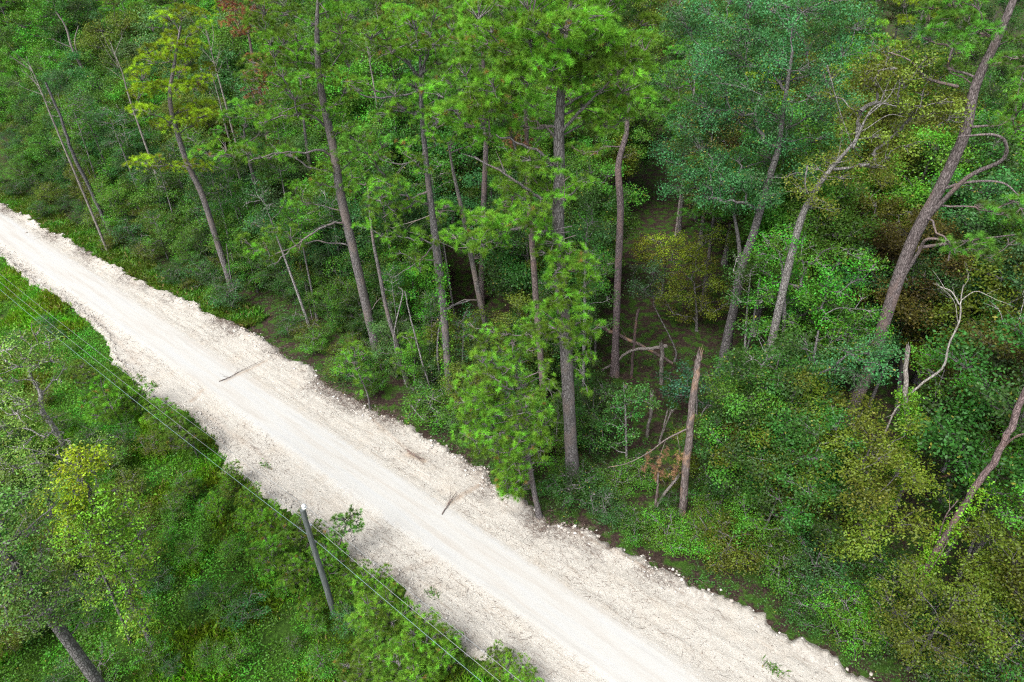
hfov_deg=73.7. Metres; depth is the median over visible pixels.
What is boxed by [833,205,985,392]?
broadleaf tree
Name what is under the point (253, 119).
broadleaf tree
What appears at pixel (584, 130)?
broadleaf tree
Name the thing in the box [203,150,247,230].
slim tree
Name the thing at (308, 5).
broadleaf tree
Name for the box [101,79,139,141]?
slim tree
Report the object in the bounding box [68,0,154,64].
broadleaf tree
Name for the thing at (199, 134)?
slim tree
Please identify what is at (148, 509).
shrub
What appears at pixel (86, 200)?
dead tree
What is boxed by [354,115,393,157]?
broadleaf tree
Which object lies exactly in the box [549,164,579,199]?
slim tree
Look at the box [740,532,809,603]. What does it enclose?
shrub
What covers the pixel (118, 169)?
broadleaf tree
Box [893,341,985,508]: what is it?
slim tree
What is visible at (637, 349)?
fallen log
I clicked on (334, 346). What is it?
shrub
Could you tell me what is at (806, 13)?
pine tree
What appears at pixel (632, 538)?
shrub
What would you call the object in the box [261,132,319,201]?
broadleaf tree
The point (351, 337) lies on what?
shrub
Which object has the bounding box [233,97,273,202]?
slim tree
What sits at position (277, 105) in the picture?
broadleaf tree
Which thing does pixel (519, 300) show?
broadleaf tree
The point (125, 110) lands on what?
slim tree
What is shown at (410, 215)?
broadleaf tree
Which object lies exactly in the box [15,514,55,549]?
shrub
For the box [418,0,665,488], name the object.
pine tree
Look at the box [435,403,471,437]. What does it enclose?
shrub
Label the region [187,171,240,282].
slim tree
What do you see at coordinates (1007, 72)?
broadleaf tree
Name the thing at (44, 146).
understory tree
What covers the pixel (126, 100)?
broadleaf tree
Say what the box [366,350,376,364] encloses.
shrub
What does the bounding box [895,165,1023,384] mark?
broadleaf tree
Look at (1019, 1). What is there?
broadleaf tree
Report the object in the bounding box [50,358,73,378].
shrub
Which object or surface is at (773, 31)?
broadleaf tree
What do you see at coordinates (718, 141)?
broadleaf tree
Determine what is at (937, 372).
dead tree
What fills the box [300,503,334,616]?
utility pole
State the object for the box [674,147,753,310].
pine tree
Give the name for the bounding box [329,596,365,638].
shrub
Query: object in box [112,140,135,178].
slim tree
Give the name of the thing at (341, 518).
young pine
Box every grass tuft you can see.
[424,587,441,599]
[761,654,790,676]
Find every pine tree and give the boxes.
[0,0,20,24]
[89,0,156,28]
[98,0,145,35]
[121,2,236,293]
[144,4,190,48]
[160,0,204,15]
[188,0,396,361]
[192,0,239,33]
[208,63,292,260]
[216,0,287,214]
[261,0,312,11]
[275,57,327,176]
[330,124,409,384]
[333,340,372,409]
[338,2,483,411]
[342,0,410,81]
[380,2,419,78]
[388,332,433,391]
[393,94,511,370]
[403,0,481,350]
[411,82,479,243]
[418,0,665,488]
[425,0,520,306]
[446,318,561,519]
[486,0,545,40]
[488,46,552,426]
[494,72,565,174]
[523,71,590,139]
[546,0,595,46]
[564,31,664,377]
[643,40,736,232]
[647,0,666,59]
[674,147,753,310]
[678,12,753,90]
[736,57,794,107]
[791,0,821,38]
[820,0,880,48]
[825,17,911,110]
[841,0,1023,426]
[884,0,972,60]
[972,109,1023,173]
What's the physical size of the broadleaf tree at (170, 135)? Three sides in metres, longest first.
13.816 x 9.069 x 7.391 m
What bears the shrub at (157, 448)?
on the ground at (654, 212)
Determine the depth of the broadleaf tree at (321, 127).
70.51 m
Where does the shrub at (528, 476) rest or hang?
on the ground at (654, 212)
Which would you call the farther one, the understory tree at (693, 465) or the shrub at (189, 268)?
the shrub at (189, 268)
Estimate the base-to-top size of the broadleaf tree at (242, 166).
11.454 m
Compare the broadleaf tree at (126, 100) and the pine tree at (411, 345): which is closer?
the pine tree at (411, 345)
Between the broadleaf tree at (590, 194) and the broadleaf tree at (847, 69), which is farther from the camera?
the broadleaf tree at (847, 69)
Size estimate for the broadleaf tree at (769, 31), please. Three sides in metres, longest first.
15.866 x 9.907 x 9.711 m
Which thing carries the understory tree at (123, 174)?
on the ground at (654, 212)
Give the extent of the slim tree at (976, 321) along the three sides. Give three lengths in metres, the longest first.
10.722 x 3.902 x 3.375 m
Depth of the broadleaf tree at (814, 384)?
36.65 m
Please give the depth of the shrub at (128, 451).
46.56 m
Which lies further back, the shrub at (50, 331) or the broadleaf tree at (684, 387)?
the shrub at (50, 331)
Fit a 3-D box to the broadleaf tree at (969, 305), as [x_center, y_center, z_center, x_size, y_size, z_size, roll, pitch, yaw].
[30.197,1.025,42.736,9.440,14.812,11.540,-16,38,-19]
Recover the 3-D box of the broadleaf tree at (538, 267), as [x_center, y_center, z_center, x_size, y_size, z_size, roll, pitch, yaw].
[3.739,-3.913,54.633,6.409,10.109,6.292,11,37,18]
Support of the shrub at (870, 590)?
on the ground at (654, 212)
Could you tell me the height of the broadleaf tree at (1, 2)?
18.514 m
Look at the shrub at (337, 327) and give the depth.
59.05 m
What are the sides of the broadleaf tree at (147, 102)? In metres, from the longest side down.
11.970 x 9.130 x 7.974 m
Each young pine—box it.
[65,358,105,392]
[75,373,134,428]
[102,373,153,414]
[138,397,183,432]
[148,405,183,444]
[158,413,208,457]
[172,474,201,499]
[201,491,229,520]
[217,459,242,492]
[230,507,255,532]
[235,481,264,513]
[244,498,287,551]
[244,530,302,581]
[276,552,318,593]
[277,509,326,553]
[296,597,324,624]
[306,537,349,581]
[323,504,365,565]
[331,596,352,615]
[333,639,393,681]
[334,557,371,598]
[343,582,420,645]
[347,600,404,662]
[349,563,398,605]
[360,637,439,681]
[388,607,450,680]
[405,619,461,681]
[431,630,466,676]
[476,639,515,681]
[492,652,543,681]
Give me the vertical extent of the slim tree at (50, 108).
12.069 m
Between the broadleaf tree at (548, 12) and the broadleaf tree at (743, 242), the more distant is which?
the broadleaf tree at (548, 12)
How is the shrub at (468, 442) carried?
on the ground at (654, 212)
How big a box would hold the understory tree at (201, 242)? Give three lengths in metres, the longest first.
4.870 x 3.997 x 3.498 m
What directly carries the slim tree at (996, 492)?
on the ground at (654, 212)
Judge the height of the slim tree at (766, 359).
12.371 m
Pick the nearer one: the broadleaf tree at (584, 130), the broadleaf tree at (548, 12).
the broadleaf tree at (584, 130)
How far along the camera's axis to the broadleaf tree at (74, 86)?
86.79 m
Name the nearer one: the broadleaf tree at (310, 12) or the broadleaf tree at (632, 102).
the broadleaf tree at (632, 102)
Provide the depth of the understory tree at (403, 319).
54.52 m
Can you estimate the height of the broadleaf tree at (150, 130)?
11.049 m
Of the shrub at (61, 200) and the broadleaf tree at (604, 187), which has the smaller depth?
the broadleaf tree at (604, 187)
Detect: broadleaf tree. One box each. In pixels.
[0,0,29,35]
[0,0,41,30]
[0,0,92,59]
[0,14,37,70]
[0,23,35,83]
[0,27,29,75]
[0,45,40,94]
[0,82,25,132]
[0,85,15,131]
[12,0,57,43]
[14,83,60,126]
[16,44,76,94]
[16,53,50,88]
[16,110,68,164]
[17,75,45,112]
[23,0,47,31]
[28,64,79,108]
[29,0,102,37]
[32,23,81,72]
[32,30,62,73]
[33,99,68,132]
[36,49,74,85]
[36,91,78,125]
[39,0,101,47]
[39,479,170,647]
[42,0,101,45]
[42,47,108,98]
[42,109,95,157]
[47,52,83,96]
[51,40,116,87]
[53,86,78,111]
[55,30,105,67]
[56,74,100,111]
[56,79,102,127]
[64,70,118,125]
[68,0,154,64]
[70,114,114,158]
[70,127,118,176]
[76,46,130,84]
[78,75,152,139]
[88,0,114,17]
[88,10,120,41]
[90,58,158,108]
[93,16,150,72]
[100,75,180,145]
[102,118,156,154]
[103,38,148,78]
[103,79,155,127]
[107,128,161,190]
[108,24,163,64]
[111,0,171,38]
[116,52,146,77]
[118,2,202,75]
[119,86,166,132]
[127,0,188,8]
[134,50,182,86]
[135,132,186,188]
[141,10,176,51]
[141,97,186,147]
[144,59,181,94]
[145,28,173,67]
[145,115,210,153]
[146,0,194,9]
[147,95,226,151]
[149,90,226,167]
[153,63,210,103]
[159,23,202,47]
[159,35,232,97]
[162,36,195,91]
[167,13,204,32]
[176,42,279,109]
[179,42,235,97]
[179,93,247,150]
[180,169,243,222]
[181,0,207,16]
[181,17,228,48]
[182,79,254,165]
[186,0,246,30]
[192,8,227,31]
[192,24,278,97]
[200,20,258,57]
[203,9,277,84]
[203,146,255,207]
[206,5,272,63]
[208,183,276,255]
[217,80,288,163]
[221,119,258,174]
[224,82,265,107]
[227,135,284,214]
[230,86,275,151]
[238,0,286,33]
[239,92,317,155]
[241,33,305,103]
[245,138,284,205]
[246,148,326,222]
[252,203,313,286]
[259,79,327,135]
[261,91,336,157]
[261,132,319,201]
[263,0,313,52]
[267,1,330,64]
[270,196,340,288]
[271,29,344,89]
[271,117,342,195]
[272,34,306,77]
[277,0,355,62]
[278,14,294,34]
[281,35,397,144]
[283,88,329,131]
[284,98,355,194]
[290,168,348,230]
[291,0,346,28]
[294,143,397,268]
[295,210,362,290]
[299,0,351,27]
[299,7,354,53]
[301,213,367,305]
[305,20,376,99]
[326,67,395,139]
[327,26,373,90]
[329,0,376,36]
[329,146,394,248]
[334,113,361,144]
[334,162,456,264]
[335,155,404,227]
[338,8,408,80]
[340,0,388,42]
[342,224,417,314]
[346,28,430,121]
[347,162,392,229]
[351,40,401,100]
[353,115,432,192]
[353,170,419,243]
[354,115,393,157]
[362,0,400,19]
[363,0,407,15]
[365,78,440,180]
[369,215,446,303]
[373,0,433,81]
[373,183,429,241]
[374,52,497,236]
[380,244,449,339]
[386,77,440,131]
[395,87,529,231]
[401,0,439,32]
[414,0,478,51]
[415,57,491,224]
[415,120,498,192]
[422,31,456,56]
[429,48,466,90]
[434,111,514,209]
[439,167,524,292]
[448,303,484,397]
[450,7,494,55]
[460,159,524,251]
[471,194,580,303]
[476,26,548,90]
[476,191,613,341]
[477,213,526,316]
[485,2,530,26]
[486,185,546,253]
[488,288,575,388]
[495,289,588,399]
[496,84,573,192]
[498,66,540,130]
[499,152,578,209]
[499,154,599,232]
[521,237,593,304]
[526,263,610,338]
[529,0,573,40]
[529,207,598,257]
[530,81,595,142]
[541,14,588,61]
[542,97,618,190]
[545,217,624,326]
[547,152,650,264]
[550,47,606,113]
[558,191,623,436]
[564,168,633,257]
[565,99,642,191]
[566,48,609,108]
[585,380,663,470]
[589,24,677,182]
[591,76,676,203]
[595,0,652,30]
[595,64,657,187]
[595,77,668,174]
[603,23,660,105]
[607,0,635,28]
[620,0,685,72]
[624,256,676,361]
[626,0,671,27]
[629,228,723,295]
[653,223,745,331]
[653,359,750,434]
[656,0,717,114]
[661,55,724,159]
[665,91,757,244]
[665,100,746,219]
[666,74,745,216]
[669,5,744,79]
[676,400,778,510]
[680,0,736,31]
[680,100,799,265]
[681,1,764,92]
[686,346,833,511]
[690,5,752,70]
[696,110,861,327]
[699,316,855,472]
[702,362,859,509]
[704,366,874,518]
[712,76,780,216]
[717,24,789,100]
[718,0,776,61]
[723,101,821,247]
[724,93,870,288]
[734,161,891,283]
[734,400,890,555]
[736,221,896,369]
[737,0,810,75]
[741,184,874,310]
[742,37,836,114]
[756,27,821,98]
[761,277,866,371]
[765,100,846,147]
[771,391,947,563]
[772,327,914,434]
[779,79,850,165]
[783,86,906,197]
[786,286,874,383]
[793,238,919,391]
[794,3,877,94]
[795,4,866,92]
[804,43,872,97]
[810,0,873,26]
[815,86,942,224]
[821,36,912,121]
[826,167,939,291]
[829,0,891,52]
[833,61,919,179]
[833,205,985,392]
[834,118,992,305]
[844,253,988,414]
[874,89,985,269]
[880,101,1023,329]
[882,0,921,54]
[882,297,1023,539]
[885,0,940,62]
[895,21,956,97]
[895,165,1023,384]
[897,234,1023,403]
[904,29,998,118]
[907,0,979,41]
[907,127,1023,235]
[910,314,1023,504]
[926,198,1023,390]
[939,82,1023,232]
[941,66,1021,137]
[945,232,1023,414]
[949,505,1023,623]
[956,0,1023,88]
[983,36,1023,132]
[985,40,1023,116]
[1000,0,1023,42]
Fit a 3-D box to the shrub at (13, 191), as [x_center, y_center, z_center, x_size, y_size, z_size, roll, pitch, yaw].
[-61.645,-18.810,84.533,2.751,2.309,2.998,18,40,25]
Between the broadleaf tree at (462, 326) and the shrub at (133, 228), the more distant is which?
the shrub at (133, 228)
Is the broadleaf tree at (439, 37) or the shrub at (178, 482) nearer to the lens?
the shrub at (178, 482)
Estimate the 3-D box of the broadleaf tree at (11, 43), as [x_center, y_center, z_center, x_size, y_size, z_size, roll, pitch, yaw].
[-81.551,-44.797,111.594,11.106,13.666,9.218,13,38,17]
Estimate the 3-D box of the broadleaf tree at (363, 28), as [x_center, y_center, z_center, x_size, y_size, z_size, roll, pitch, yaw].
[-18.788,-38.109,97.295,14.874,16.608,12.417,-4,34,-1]
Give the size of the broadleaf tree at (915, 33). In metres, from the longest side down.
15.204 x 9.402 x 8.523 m
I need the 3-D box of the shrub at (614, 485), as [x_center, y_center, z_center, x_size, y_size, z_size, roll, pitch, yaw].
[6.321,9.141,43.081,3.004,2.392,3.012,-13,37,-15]
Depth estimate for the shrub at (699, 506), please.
41.13 m
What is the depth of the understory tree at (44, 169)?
86.08 m
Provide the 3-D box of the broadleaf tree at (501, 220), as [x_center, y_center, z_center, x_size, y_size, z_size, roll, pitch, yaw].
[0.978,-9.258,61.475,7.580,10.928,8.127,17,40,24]
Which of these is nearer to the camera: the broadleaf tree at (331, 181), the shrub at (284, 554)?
the shrub at (284, 554)
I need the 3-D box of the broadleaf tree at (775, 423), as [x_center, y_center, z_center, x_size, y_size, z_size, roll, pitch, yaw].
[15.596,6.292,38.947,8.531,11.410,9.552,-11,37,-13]
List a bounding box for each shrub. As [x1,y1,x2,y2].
[0,139,15,158]
[0,161,40,189]
[0,181,13,195]
[0,328,32,350]
[0,498,21,527]
[1,673,22,681]
[2,178,24,195]
[2,377,23,397]
[3,339,32,365]
[4,477,39,509]
[4,579,49,609]
[5,580,77,647]
[6,165,25,181]
[7,543,52,578]
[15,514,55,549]
[16,172,48,193]
[19,344,50,369]
[19,403,57,433]
[28,199,55,219]
[30,382,58,406]
[31,180,55,198]
[31,182,66,206]
[31,190,53,204]
[33,313,57,329]
[34,667,80,681]
[36,522,70,545]
[37,323,65,339]
[40,408,82,435]
[46,205,61,214]
[46,466,90,488]
[47,571,122,634]
[47,643,96,681]
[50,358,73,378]
[53,193,75,211]
[59,340,77,355]
[64,628,130,681]
[68,207,89,223]
[70,422,105,448]
[71,198,93,217]
[75,495,124,536]
[78,384,94,396]
[82,210,105,224]
[83,203,110,228]
[87,441,134,484]
[92,219,122,243]
[94,236,114,250]
[98,438,132,469]
[99,423,139,450]
[104,464,151,502]
[105,227,128,247]
[106,212,151,244]
[109,495,160,533]
[113,412,137,432]
[116,597,163,634]
[119,212,145,236]
[123,231,152,255]
[124,631,175,681]
[129,241,163,260]
[132,428,172,458]
[137,558,176,598]
[153,264,166,273]
[154,488,191,525]
[155,652,183,681]
[156,268,176,284]
[157,523,180,544]
[161,266,190,285]
[162,256,190,273]
[163,527,206,570]
[165,466,207,501]
[166,219,201,262]
[176,258,222,290]
[177,278,192,289]
[180,262,196,275]
[180,576,213,611]
[190,632,228,673]
[192,262,214,277]
[193,498,214,519]
[200,573,247,621]
[202,273,248,311]
[202,281,232,306]
[203,253,218,267]
[203,271,225,293]
[205,256,223,273]
[208,631,257,677]
[213,581,277,631]
[215,531,244,564]
[216,478,244,499]
[265,307,309,335]
[270,578,296,598]
[272,547,297,565]
[281,629,305,657]
[288,318,326,343]
[289,327,328,354]
[296,639,348,681]
[302,613,328,637]
[316,328,330,341]
[319,311,352,333]
[322,363,346,380]
[324,340,372,378]
[326,341,341,355]
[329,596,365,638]
[331,348,374,382]
[339,332,356,347]
[341,331,365,351]
[350,321,367,338]
[352,369,389,400]
[357,335,374,357]
[357,366,382,389]
[361,351,392,375]
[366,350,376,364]
[376,339,394,365]
[395,378,449,421]
[398,384,456,433]
[435,401,459,417]
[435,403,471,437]
[456,414,478,440]
[459,432,485,459]
[492,423,559,473]
[510,458,540,493]
[517,410,549,435]
[530,478,551,496]
[532,416,561,444]
[532,437,557,461]
[536,457,609,516]
[546,452,567,481]
[548,415,578,444]
[561,453,602,492]
[573,481,625,532]
[587,485,606,510]
[589,447,607,462]
[590,460,637,505]
[596,456,628,486]
[605,500,639,532]
[616,451,659,496]
[617,501,658,549]
[627,502,664,534]
[628,447,659,478]
[641,506,692,556]
[652,501,683,531]
[659,463,680,489]
[659,487,679,510]
[669,510,729,563]
[684,500,749,565]
[686,470,745,519]
[687,511,727,540]
[688,483,740,530]
[694,518,770,578]
[715,501,751,538]
[729,499,759,526]
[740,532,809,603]
[771,523,860,604]
[776,589,821,629]
[778,576,838,637]
[781,532,830,572]
[796,529,824,547]
[802,575,886,646]
[816,572,868,619]
[817,586,891,665]
[820,556,850,590]
[843,578,873,601]
[847,543,895,579]
[847,587,921,664]
[848,579,893,611]
[849,541,928,614]
[859,594,896,637]
[885,615,938,668]
[890,573,989,659]
[902,626,990,681]
[930,613,962,648]
[937,600,987,649]
[943,588,987,612]
[958,660,1014,681]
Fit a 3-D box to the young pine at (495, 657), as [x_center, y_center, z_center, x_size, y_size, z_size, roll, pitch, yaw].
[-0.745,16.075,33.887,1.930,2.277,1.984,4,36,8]
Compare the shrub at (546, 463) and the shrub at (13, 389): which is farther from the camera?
the shrub at (13, 389)
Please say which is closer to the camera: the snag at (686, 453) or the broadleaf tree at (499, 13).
the snag at (686, 453)
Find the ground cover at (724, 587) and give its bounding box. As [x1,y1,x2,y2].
[0,147,1023,681]
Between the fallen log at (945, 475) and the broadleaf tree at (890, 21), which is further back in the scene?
the broadleaf tree at (890, 21)
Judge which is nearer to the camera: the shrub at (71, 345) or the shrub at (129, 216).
the shrub at (71, 345)
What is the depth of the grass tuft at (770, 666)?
34.36 m
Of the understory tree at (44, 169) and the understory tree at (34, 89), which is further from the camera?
the understory tree at (34, 89)
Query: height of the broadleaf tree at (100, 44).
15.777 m
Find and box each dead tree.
[0,42,107,250]
[48,12,82,68]
[90,33,162,194]
[188,17,253,205]
[209,48,254,230]
[351,34,379,123]
[674,25,716,237]
[901,259,1009,402]
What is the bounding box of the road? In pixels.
[0,203,872,681]
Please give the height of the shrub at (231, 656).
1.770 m
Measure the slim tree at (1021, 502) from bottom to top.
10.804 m
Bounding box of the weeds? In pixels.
[0,255,503,681]
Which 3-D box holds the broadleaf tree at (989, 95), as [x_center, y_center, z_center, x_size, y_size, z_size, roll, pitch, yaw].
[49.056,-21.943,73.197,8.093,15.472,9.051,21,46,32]
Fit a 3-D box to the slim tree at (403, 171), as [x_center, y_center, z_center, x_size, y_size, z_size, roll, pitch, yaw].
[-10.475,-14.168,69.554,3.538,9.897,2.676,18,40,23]
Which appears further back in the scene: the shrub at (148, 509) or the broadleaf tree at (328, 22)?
the broadleaf tree at (328, 22)
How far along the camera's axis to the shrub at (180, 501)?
42.64 m
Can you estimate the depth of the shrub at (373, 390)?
51.82 m
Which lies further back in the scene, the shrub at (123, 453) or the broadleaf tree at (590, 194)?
the broadleaf tree at (590, 194)
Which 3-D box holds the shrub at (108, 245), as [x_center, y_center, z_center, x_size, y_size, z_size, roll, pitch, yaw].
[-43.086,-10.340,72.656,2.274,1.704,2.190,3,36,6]
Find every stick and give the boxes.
[219,360,261,381]
[407,449,425,459]
[442,487,458,514]
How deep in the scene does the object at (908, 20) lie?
92.72 m
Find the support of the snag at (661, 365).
on the ground at (654, 212)
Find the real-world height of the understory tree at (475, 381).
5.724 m
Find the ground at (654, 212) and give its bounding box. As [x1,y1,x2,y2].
[0,0,1023,681]
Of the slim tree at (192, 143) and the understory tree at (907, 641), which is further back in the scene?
the slim tree at (192, 143)
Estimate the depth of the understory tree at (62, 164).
80.35 m
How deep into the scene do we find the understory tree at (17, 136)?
87.83 m
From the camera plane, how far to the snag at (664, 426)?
46.34 m
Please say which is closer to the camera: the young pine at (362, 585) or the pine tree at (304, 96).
the young pine at (362, 585)
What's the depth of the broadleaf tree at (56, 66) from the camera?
97.33 m
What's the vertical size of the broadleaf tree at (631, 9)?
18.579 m
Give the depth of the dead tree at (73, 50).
94.11 m
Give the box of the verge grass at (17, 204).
[0,178,270,328]
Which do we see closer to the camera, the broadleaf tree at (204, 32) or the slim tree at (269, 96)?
the slim tree at (269, 96)
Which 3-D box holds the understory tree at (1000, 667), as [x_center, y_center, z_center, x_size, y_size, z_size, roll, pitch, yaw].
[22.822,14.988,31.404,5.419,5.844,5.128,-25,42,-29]
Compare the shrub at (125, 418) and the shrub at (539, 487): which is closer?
the shrub at (539, 487)
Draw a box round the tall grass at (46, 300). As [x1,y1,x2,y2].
[0,261,513,681]
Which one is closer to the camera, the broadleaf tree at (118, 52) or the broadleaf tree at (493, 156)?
the broadleaf tree at (493, 156)
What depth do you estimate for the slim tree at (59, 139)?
80.62 m
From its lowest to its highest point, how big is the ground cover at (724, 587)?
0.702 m
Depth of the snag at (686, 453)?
39.56 m
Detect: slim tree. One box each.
[42,90,82,129]
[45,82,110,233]
[49,125,81,154]
[50,96,99,186]
[53,122,73,149]
[61,82,114,184]
[65,139,98,191]
[66,93,99,132]
[82,104,141,193]
[93,99,146,175]
[93,125,135,205]
[97,101,122,128]
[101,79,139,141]
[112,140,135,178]
[112,144,135,169]
[116,152,151,191]
[137,126,155,152]
[145,153,182,223]
[161,137,193,172]
[171,120,226,212]
[177,136,225,256]
[181,129,205,168]
[186,67,229,99]
[187,123,214,149]
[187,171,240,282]
[199,103,233,162]
[199,160,230,223]
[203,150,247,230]
[226,243,234,292]
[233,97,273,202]
[234,172,311,327]
[250,134,298,211]
[256,165,276,223]
[259,100,296,197]
[260,122,287,144]
[263,83,288,130]
[268,104,295,137]
[275,200,324,320]
[298,186,340,277]
[303,141,357,177]
[307,92,331,194]
[309,187,348,304]
[318,111,356,142]
[319,223,352,300]
[358,173,412,252]
[375,176,424,239]
[377,260,407,340]
[389,158,412,191]
[393,287,407,387]
[404,291,434,401]
[409,152,459,288]
[416,194,458,323]
[416,287,440,381]
[436,300,469,382]
[488,133,549,189]
[491,127,538,174]
[531,274,556,357]
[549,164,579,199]
[576,244,627,360]
[719,245,795,350]
[729,339,807,415]
[741,278,759,377]
[748,250,823,310]
[758,223,830,326]
[764,291,812,354]
[805,218,848,305]
[819,296,879,388]
[868,260,973,407]
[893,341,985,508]
[931,307,1002,426]
[940,281,1023,472]
[943,426,1023,557]
[956,439,1023,578]
[957,438,1023,572]
[961,405,1023,563]
[969,477,1023,605]
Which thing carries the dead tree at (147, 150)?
on the ground at (654, 212)
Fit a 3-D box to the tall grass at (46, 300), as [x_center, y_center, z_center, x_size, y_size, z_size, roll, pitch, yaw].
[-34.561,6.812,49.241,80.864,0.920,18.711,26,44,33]
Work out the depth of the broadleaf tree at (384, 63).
76.98 m
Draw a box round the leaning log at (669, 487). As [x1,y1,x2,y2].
[656,475,679,507]
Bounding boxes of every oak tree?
[0,317,146,593]
[0,472,113,681]
[641,0,887,377]
[709,164,770,358]
[765,30,986,349]
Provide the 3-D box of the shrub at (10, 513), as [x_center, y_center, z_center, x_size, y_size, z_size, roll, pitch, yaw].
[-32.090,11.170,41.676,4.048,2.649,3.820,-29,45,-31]
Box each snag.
[611,345,703,515]
[630,307,639,378]
[645,389,653,437]
[653,473,658,511]
[658,409,674,444]
[659,340,664,384]
[861,342,924,539]
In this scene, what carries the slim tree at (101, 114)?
on the ground at (654, 212)
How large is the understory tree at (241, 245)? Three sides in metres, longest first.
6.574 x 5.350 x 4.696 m
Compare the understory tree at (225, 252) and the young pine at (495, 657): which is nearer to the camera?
the young pine at (495, 657)
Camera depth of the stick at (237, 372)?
54.83 m
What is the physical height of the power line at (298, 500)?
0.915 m
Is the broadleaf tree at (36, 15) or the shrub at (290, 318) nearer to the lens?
the shrub at (290, 318)
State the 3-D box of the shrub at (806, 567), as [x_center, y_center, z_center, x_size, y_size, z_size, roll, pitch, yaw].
[16.590,12.298,37.159,4.251,3.735,4.724,8,37,13]
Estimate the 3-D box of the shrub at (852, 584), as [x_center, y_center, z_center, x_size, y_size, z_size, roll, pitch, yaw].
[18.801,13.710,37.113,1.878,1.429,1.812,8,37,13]
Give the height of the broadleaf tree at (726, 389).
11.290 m
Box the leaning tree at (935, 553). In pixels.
[897,387,1023,604]
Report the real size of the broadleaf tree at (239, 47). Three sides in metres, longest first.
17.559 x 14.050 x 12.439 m
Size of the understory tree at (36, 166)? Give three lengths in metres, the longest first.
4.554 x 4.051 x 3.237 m
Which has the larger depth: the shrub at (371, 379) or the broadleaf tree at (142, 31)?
the broadleaf tree at (142, 31)
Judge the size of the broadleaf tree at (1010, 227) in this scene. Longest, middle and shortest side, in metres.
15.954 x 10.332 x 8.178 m
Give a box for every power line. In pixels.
[0,274,520,681]
[0,282,499,681]
[2,291,481,681]
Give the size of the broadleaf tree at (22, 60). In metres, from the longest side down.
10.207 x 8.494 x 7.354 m
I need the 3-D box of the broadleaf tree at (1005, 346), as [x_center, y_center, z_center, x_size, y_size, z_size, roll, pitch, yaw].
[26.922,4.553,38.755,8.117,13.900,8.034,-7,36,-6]
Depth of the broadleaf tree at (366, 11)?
109.80 m
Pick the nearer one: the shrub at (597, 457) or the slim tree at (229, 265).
the shrub at (597, 457)
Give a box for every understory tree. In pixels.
[0,74,29,126]
[0,91,25,131]
[0,104,16,140]
[0,127,26,166]
[0,143,44,179]
[0,412,56,466]
[0,432,35,494]
[0,493,24,549]
[0,532,46,628]
[0,594,30,660]
[1,107,27,136]
[5,500,98,593]
[6,125,42,166]
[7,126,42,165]
[8,88,42,128]
[11,98,44,139]
[17,145,54,180]
[18,82,40,107]
[18,125,55,167]
[23,116,82,183]
[29,152,48,176]
[33,117,65,160]
[36,161,58,185]
[43,112,80,156]
[45,155,78,192]
[47,130,107,182]
[51,112,103,157]
[52,163,86,196]
[61,157,106,204]
[67,142,109,188]
[79,508,165,594]
[82,169,121,192]
[84,175,135,232]
[89,140,134,191]
[91,187,125,221]
[96,147,131,188]
[100,190,138,223]
[119,150,145,191]
[120,143,158,195]
[121,169,167,212]
[122,196,155,235]
[127,168,170,218]
[128,175,183,223]
[135,207,182,258]
[139,150,189,222]
[140,204,185,241]
[143,145,202,211]
[147,195,190,234]
[149,164,202,227]
[168,224,193,252]
[171,226,207,266]
[174,195,204,232]
[177,159,232,207]
[177,204,210,247]
[178,166,237,223]
[180,187,253,247]
[181,227,217,262]
[183,217,216,254]
[184,174,267,256]
[207,232,258,282]
[209,226,246,261]
[222,222,274,281]
[225,229,271,292]
[229,255,255,286]
[232,200,274,241]
[248,249,303,297]
[256,219,308,276]
[258,239,309,303]
[273,179,319,220]
[280,266,326,314]
[285,225,345,299]
[301,276,349,315]
[315,287,354,329]
[318,248,386,307]
[320,274,377,333]
[334,229,414,315]
[337,288,383,339]
[362,296,423,354]
[368,310,416,379]
[370,265,428,328]
[370,274,412,325]
[371,269,404,317]
[388,323,441,388]
[401,336,454,393]
[420,306,497,377]
[436,358,503,421]
[451,337,493,393]
[473,310,558,393]
[477,379,535,433]
[495,355,552,420]
[528,394,592,456]
[545,352,608,424]
[546,374,629,454]
[666,409,722,497]
[719,477,822,570]
[853,547,1023,681]
[929,594,1023,681]
[943,527,1023,681]
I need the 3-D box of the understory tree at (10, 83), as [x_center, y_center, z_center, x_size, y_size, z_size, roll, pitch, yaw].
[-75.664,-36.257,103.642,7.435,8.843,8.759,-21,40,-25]
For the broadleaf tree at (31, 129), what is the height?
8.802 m
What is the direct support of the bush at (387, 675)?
on the ground at (654, 212)
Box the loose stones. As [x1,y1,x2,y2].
[0,203,874,681]
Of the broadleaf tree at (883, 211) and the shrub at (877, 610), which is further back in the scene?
the broadleaf tree at (883, 211)
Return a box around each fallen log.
[595,320,672,363]
[600,344,667,370]
[902,471,955,493]
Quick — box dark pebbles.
[26,263,821,678]
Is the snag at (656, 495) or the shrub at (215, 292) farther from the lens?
the shrub at (215, 292)
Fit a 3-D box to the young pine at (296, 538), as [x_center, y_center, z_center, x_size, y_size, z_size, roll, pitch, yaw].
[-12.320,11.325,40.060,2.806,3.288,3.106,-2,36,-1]
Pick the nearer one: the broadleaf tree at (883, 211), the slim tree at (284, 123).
the broadleaf tree at (883, 211)
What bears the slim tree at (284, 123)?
on the ground at (654, 212)
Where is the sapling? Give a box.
[16,440,132,643]

